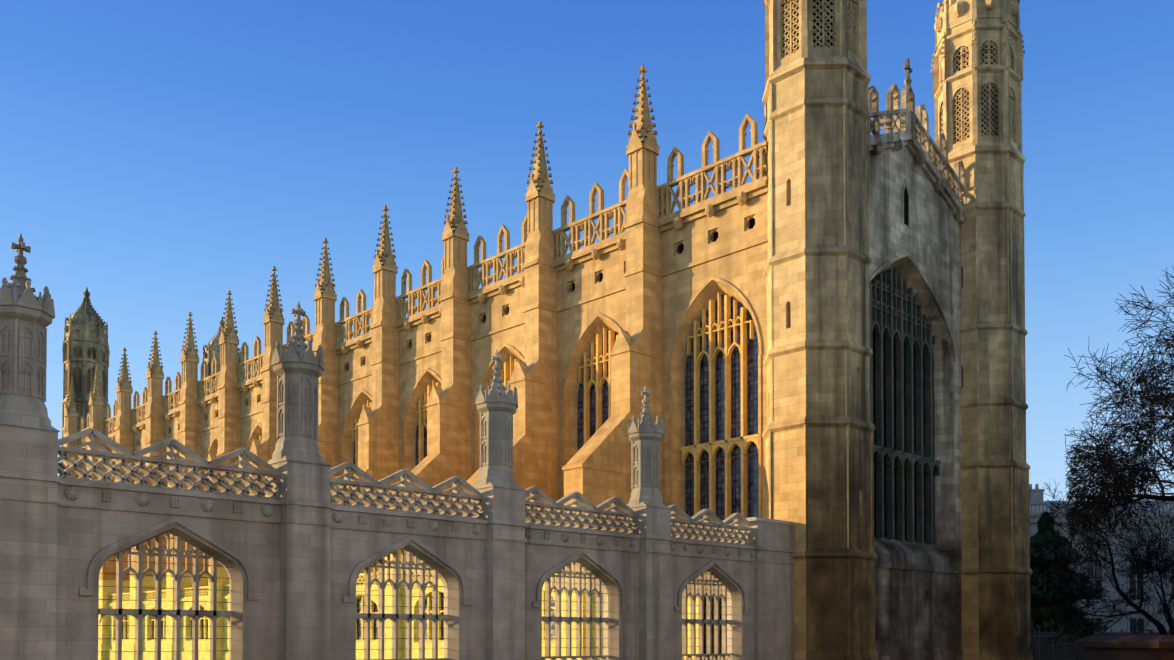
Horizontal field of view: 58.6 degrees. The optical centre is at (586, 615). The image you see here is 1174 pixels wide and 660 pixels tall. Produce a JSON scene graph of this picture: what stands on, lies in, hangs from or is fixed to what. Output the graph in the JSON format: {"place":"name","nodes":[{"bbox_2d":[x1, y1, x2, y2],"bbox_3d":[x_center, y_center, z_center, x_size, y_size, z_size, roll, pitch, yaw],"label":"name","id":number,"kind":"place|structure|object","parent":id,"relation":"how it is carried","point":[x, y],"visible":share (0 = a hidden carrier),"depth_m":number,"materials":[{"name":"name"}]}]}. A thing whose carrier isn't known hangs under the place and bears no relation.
{"place":"outdoors","nodes":[
{"label":"outdoors","id":0,"kind":"place"},
{"bbox_2d":[0,0,1173,500],"label":"sky","id":1,"kind":"structure","parent":0,"point":[159,159],"materials":[{"name":"blue"}]},
{"bbox_2d":[561,65,767,659],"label":"chapel wall bay","id":2,"kind":"object","parent":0,"point":[689,349],"visible":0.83,"depth_m":56.16,"materials":[{"name":"beige stone"}]},
{"bbox_2d":[746,517,795,659],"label":"wall pier","id":3,"kind":"structure","parent":0,"point":[772,541],"depth_m":48.76,"materials":[{"name":"grey stone"}]},
{"bbox_2d":[1029,484,1173,632],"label":"classical building","id":4,"kind":"structure","parent":0,"point":[1037,505],"depth_m":109.73,"materials":[{"name":"white stone"}]},
{"bbox_3d":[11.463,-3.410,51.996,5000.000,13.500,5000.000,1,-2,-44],"label":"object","id":5,"kind":"structure","parent":0,"visible":0},
{"bbox_2d":[63,376,89,477],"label":"chapel wall bay","id":6,"kind":"object","parent":5,"relation":"on","point":[71,415],"visible":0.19,"depth_m":127.28,"materials":[{"name":"stone"}]},
{"bbox_2d":[61,287,109,464],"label":"turret","id":7,"kind":"object","parent":5,"relation":"on","point":[86,348],"visible":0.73,"depth_m":128.64,"materials":[{"name":"stone"}]},
{"bbox_2d":[88,363,116,481],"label":"chapel wall bay","id":8,"kind":"object","parent":5,"relation":"on","point":[106,426],"visible":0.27,"depth_m":120.89,"materials":[{"name":"stone"}]},
{"bbox_2d":[114,347,147,483],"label":"chapel wall bay","id":9,"kind":"object","parent":5,"relation":"on","point":[130,429],"visible":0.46,"depth_m":114.55,"materials":[{"name":"stone"}]},
{"bbox_2d":[98,330,181,659],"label":"chapel wall bay","id":10,"kind":"object","parent":5,"relation":"on","point":[162,416],"visible":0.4,"depth_m":106.63,"materials":[{"name":"stone"}]},
{"bbox_2d":[0,234,280,659],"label":"screen wall section","id":11,"kind":"object","parent":5,"relation":"on","point":[64,537],"visible":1,"depth_m":28.27,"materials":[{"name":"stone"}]},
{"bbox_2d":[128,312,219,659],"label":"chapel wall bay","id":12,"kind":"object","parent":5,"relation":"on","point":[198,404],"visible":0.38,"depth_m":100.98,"materials":[{"name":"stone"}]},
{"bbox_2d":[164,290,263,659],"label":"chapel wall bay","id":13,"kind":"object","parent":5,"relation":"on","point":[239,417],"visible":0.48,"depth_m":94.79,"materials":[{"name":"stone"}]},
{"bbox_2d":[200,317,240,394],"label":"turret","id":14,"kind":"object","parent":5,"relation":"on","point":[211,349],"visible":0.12,"depth_m":140.59,"materials":[{"name":"stone"}]},
{"bbox_2d":[206,266,313,659],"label":"chapel wall bay","id":15,"kind":"object","parent":5,"relation":"on","point":[273,323],"visible":0.21,"depth_m":88.95,"materials":[{"name":"stone"}]},
{"bbox_2d":[312,238,374,486],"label":"chapel wall bay","id":16,"kind":"object","parent":5,"relation":"on","point":[345,389],"visible":0.29,"depth_m":82.78,"materials":[{"name":"stone"}]},
{"bbox_2d":[265,300,487,659],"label":"screen wall section","id":17,"kind":"object","parent":5,"relation":"on","point":[330,550],"visible":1,"depth_m":33.67,"materials":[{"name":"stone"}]},
{"bbox_2d":[334,205,443,659],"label":"chapel wall bay","id":18,"kind":"object","parent":5,"relation":"on","point":[406,377],"visible":0.44,"depth_m":76.22,"materials":[{"name":"stone"}]},
{"bbox_2d":[384,167,526,658],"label":"chapel wall bay","id":19,"kind":"object","parent":5,"relation":"on","point":[480,326],"visible":0.5,"depth_m":69.60,"materials":[{"name":"stone"}]},
{"bbox_2d":[463,121,628,659],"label":"chapel wall bay","id":20,"kind":"object","parent":5,"relation":"on","point":[574,310],"visible":0.54,"depth_m":63.41,"materials":[{"name":"stone"}]},
{"bbox_2d":[470,349,640,659],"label":"screen wall section","id":21,"kind":"object","parent":5,"relation":"on","point":[533,554],"visible":1,"depth_m":39.33,"materials":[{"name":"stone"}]},
{"bbox_2d":[626,384,756,659],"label":"screen wall section","id":22,"kind":"object","parent":5,"relation":"on","point":[709,555],"visible":1,"depth_m":44.80,"materials":[{"name":"grey stone"}]},
{"bbox_2d":[762,0,877,659],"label":"turret","id":23,"kind":"object","parent":5,"relation":"on","point":[818,434],"visible":1,"depth_m":50.12,"materials":[{"name":"stone"}]},
{"bbox_2d":[868,58,966,659],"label":"chapel end wall","id":24,"kind":"structure","parent":5,"relation":"on","point":[917,197],"depth_m":59.53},
{"bbox_2d":[931,0,1033,659],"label":"turret","id":25,"kind":"object","parent":5,"relation":"on","point":[977,66],"visible":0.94,"depth_m":62.22,"materials":[{"name":"stone"}]},
{"bbox_2d":[1030,512,1106,659],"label":"conifer tree","id":26,"kind":"object","parent":5,"relation":"on","point":[1042,618],"visible":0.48,"depth_m":72.71,"materials":[{"name":"green plant"}]},
{"bbox_2d":[1031,627,1169,659],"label":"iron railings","id":27,"kind":"object","parent":5,"relation":"on","point":[1042,648],"visible":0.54,"depth_m":70.31,"materials":[{"name":"black metal"}]},
{"bbox_2d":[1041,467,1173,650],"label":"leaning bare tree","id":28,"kind":"object","parent":5,"relation":"on","point":[1150,566],"visible":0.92,"depth_m":58.13,"materials":[{"name":"brown plant"}]},
{"bbox_2d":[1064,265,1173,582],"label":"bare tree","id":29,"kind":"object","parent":5,"relation":"on","point":[1096,503],"visible":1,"depth_m":41.94,"materials":[{"name":"brown plant"}]},
{"bbox_2d":[1074,635,1173,659],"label":"wall","id":30,"kind":"structure","parent":5,"relation":"on","point":[1129,647],"depth_m":20.11,"materials":[{"name":"brick"}]}
]}

